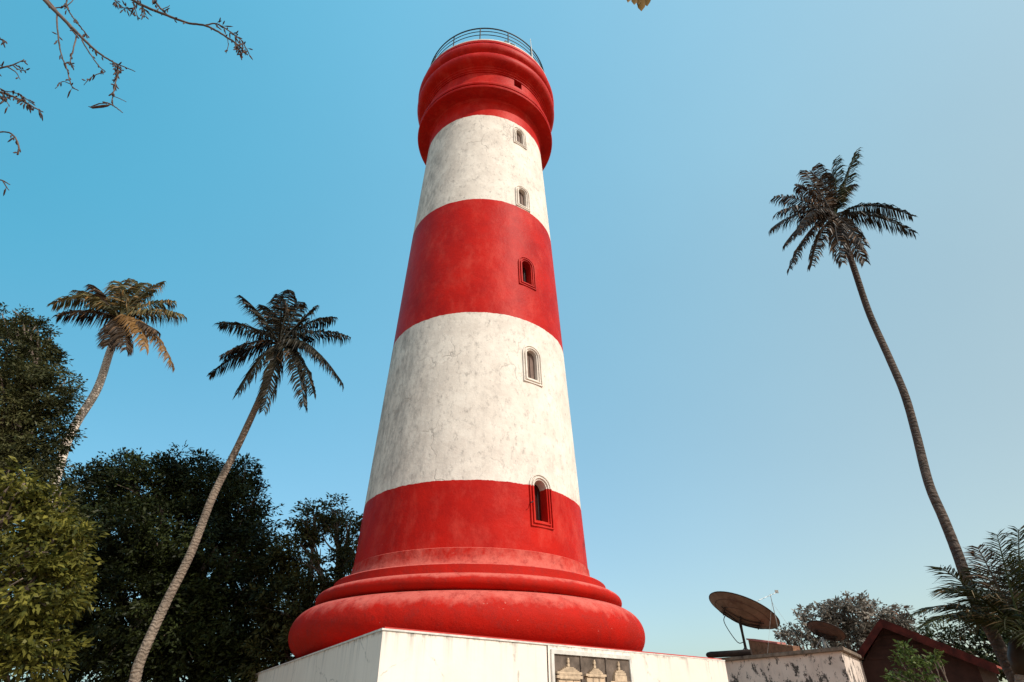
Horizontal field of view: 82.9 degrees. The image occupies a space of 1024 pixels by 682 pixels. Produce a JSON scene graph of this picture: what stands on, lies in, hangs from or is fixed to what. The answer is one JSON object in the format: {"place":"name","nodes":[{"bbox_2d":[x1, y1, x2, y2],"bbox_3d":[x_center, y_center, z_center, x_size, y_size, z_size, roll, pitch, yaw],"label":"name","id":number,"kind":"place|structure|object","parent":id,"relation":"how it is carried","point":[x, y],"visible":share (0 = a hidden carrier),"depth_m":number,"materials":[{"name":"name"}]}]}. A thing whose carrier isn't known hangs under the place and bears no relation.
{"place":"outdoors","nodes":[
{"label":"outdoors","id":0,"kind":"place"},
{"bbox_2d":[22,278,186,577],"bbox_3d":[-15.552,2.525,21.107,6.403,15.241,2.874,-12,-34,18],"label":"coconut palm","id":1,"kind":"object","parent":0,"point":[121,306],"visible":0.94,"depth_m":22.97,"materials":[{"name":"green plant"}]},
{"bbox_2d":[0,0,1023,681],"label":"sky","id":2,"kind":"structure","parent":0,"point":[740,425],"materials":[{"name":"blue"}]},
{"label":"ground","id":3,"kind":"structure","parent":0,"visible":0},
{"bbox_2d":[0,302,95,628],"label":"broadleaf tree","id":4,"kind":"object","parent":3,"relation":"on","point":[24,406],"visible":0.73,"depth_m":18.32,"materials":[{"name":"green plant"}]},
{"bbox_2d":[0,455,109,681],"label":"broadleaf tree","id":5,"kind":"object","parent":3,"relation":"on","point":[43,525],"visible":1,"depth_m":8.49,"materials":[{"name":"green plant"}]},
{"bbox_2d":[0,0,252,195],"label":"bare tree","id":6,"kind":"object","parent":3,"relation":"on","point":[50,5],"visible":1,"depth_m":13.08,"materials":[{"name":"brown plant"}]},
{"bbox_2d":[10,440,313,681],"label":"broadleaf tree","id":7,"kind":"object","parent":3,"relation":"on","point":[205,631],"visible":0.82,"depth_m":22.59,"materials":[{"name":"green plant"}]},
{"bbox_2d":[128,289,350,681],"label":"coconut palm","id":8,"kind":"object","parent":3,"relation":"on","point":[281,334],"visible":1,"depth_m":19.13,"materials":[{"name":"green plant"}]},
{"bbox_2d":[235,492,362,681],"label":"broadleaf tree","id":9,"kind":"object","parent":3,"relation":"on","point":[335,527],"visible":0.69,"depth_m":21.88,"materials":[{"name":"green plant"}]},
{"bbox_2d":[249,28,727,681],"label":"lighthouse","id":10,"kind":"object","parent":3,"relation":"on","point":[471,558],"visible":1,"depth_m":16.99,"materials":[{"name":"white paint"}]},
{"bbox_2d":[513,126,526,149],"bbox_3d":[0.301,-9.007,25.721,0.710,1.257,0.272,22,-39,-31],"label":"window","id":11,"kind":"structure","parent":10,"relation":"in","point":[518,141],"depth_m":25.71,"materials":[{"name":"paint"}]},
{"bbox_2d":[515,185,530,211],"bbox_3d":[0.386,-5.762,23.434,0.710,1.307,0.274,21,-38,-30],"label":"window","id":12,"kind":"structure","parent":10,"relation":"in","point":[519,196],"depth_m":23.39,"materials":[{"name":"paint"}]},
{"bbox_2d":[518,256,536,290],"bbox_3d":[0.456,-2.447,21.220,0.750,1.406,0.424,21,-38,-30],"label":"window","id":13,"kind":"structure","parent":10,"relation":"in","point":[520,268],"depth_m":21.16,"materials":[{"name":"paint"}]},
{"bbox_2d":[522,345,542,386],"bbox_3d":[0.616,0.797,18.909,0.750,1.456,0.277,21,-38,-30],"label":"window","id":14,"kind":"structure","parent":10,"relation":"in","point":[529,360],"depth_m":18.89,"materials":[{"name":"paint"}]},
{"bbox_2d":[529,474,554,529],"bbox_3d":[0.732,4.550,16.415,0.790,1.536,0.434,21,-38,-30],"label":"window","id":15,"kind":"structure","parent":10,"relation":"in","point":[536,504],"depth_m":16.38,"materials":[{"name":"paint"}]},
{"bbox_2d":[550,649,633,681],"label":"relief panel","id":16,"kind":"object","parent":10,"relation":"attached to","point":[571,666],"visible":1,"depth_m":11.84,"materials":[{"name":"brown stone"}]},
{"bbox_2d":[627,0,650,10],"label":"leafy tree","id":17,"kind":"object","parent":3,"relation":"on","point":[641,4],"visible":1,"depth_m":9.45,"materials":[{"name":"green plant"}]},
{"bbox_2d":[718,646,866,681],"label":"outbuilding","id":18,"kind":"structure","parent":3,"relation":"on","point":[837,664],"depth_m":21.61,"materials":[{"name":"paint"}]},
{"bbox_2d":[706,649,752,657],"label":"roof beam","id":19,"kind":"structure","parent":18,"relation":"on","point":[728,653],"depth_m":24.05,"materials":[{"name":"black metal"}]},
{"bbox_2d":[709,591,779,649],"bbox_3d":[10.154,12.290,25.122,2.647,2.538,2.959,0,-32,0],"label":"satellite dish","id":20,"kind":"object","parent":18,"relation":"on","point":[740,610],"visible":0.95,"depth_m":24.80,"materials":[{"name":"enamel"},{"name":"brown enamel"},{"name":"galvanised steel"}]},
{"bbox_2d":[746,638,799,654],"bbox_3d":[10.803,12.630,23.992,0.500,0.741,2.209,16,-36,-23],"label":"brick upstand","id":21,"kind":"object","parent":18,"relation":"on","point":[757,646],"visible":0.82,"depth_m":23.97,"materials":[{"name":"brown brick"}]},
{"bbox_2d":[758,590,804,648],"bbox_3d":[11.002,11.598,23.964,1.719,2.457,0.569,7,-33,-11],"label":"roof aerial","id":22,"kind":"object","parent":18,"relation":"on","point":[776,591],"visible":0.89,"depth_m":24.17,"materials":[{"name":"metal"}]},
{"bbox_2d":[807,620,846,648],"bbox_3d":[11.781,10.991,21.639,1.181,0.974,1.305,0,-32,0],"label":"satellite dish","id":23,"kind":"object","parent":18,"relation":"on","point":[825,631],"visible":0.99,"depth_m":21.45,"materials":[{"name":"brown metal"}]},
{"bbox_2d":[773,590,927,652],"bbox_3d":[18.861,17.558,31.417,8.642,7.518,3.698,0,-32,0],"label":"broadleaf tree","id":24,"kind":"object","parent":3,"relation":"on","point":[855,630],"visible":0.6,"depth_m":32.14,"materials":[{"name":"green plant"}]},
{"bbox_2d":[769,147,1014,681],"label":"coconut palm","id":25,"kind":"object","parent":3,"relation":"on","point":[820,211],"visible":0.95,"depth_m":19.06,"materials":[{"name":"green plant"}]},
{"bbox_2d":[881,638,947,681],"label":"shrub","id":26,"kind":"object","parent":3,"relation":"on","point":[919,662],"visible":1,"depth_m":10.44,"materials":[{"name":"green plant"}]},
{"bbox_2d":[857,618,1001,681],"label":"red roofed house","id":27,"kind":"structure","parent":3,"relation":"on","point":[876,647],"depth_m":22.78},
{"bbox_2d":[907,525,1023,681],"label":"coconut palm","id":28,"kind":"object","parent":3,"relation":"on","point":[1009,615],"visible":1,"depth_m":11.69,"materials":[{"name":"green plant"}]},
{"bbox_2d":[908,558,1023,681],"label":"broadleaf tree","id":29,"kind":"object","parent":3,"relation":"on","point":[978,651],"visible":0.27,"depth_m":28.85,"materials":[{"name":"green plant"}]}
]}

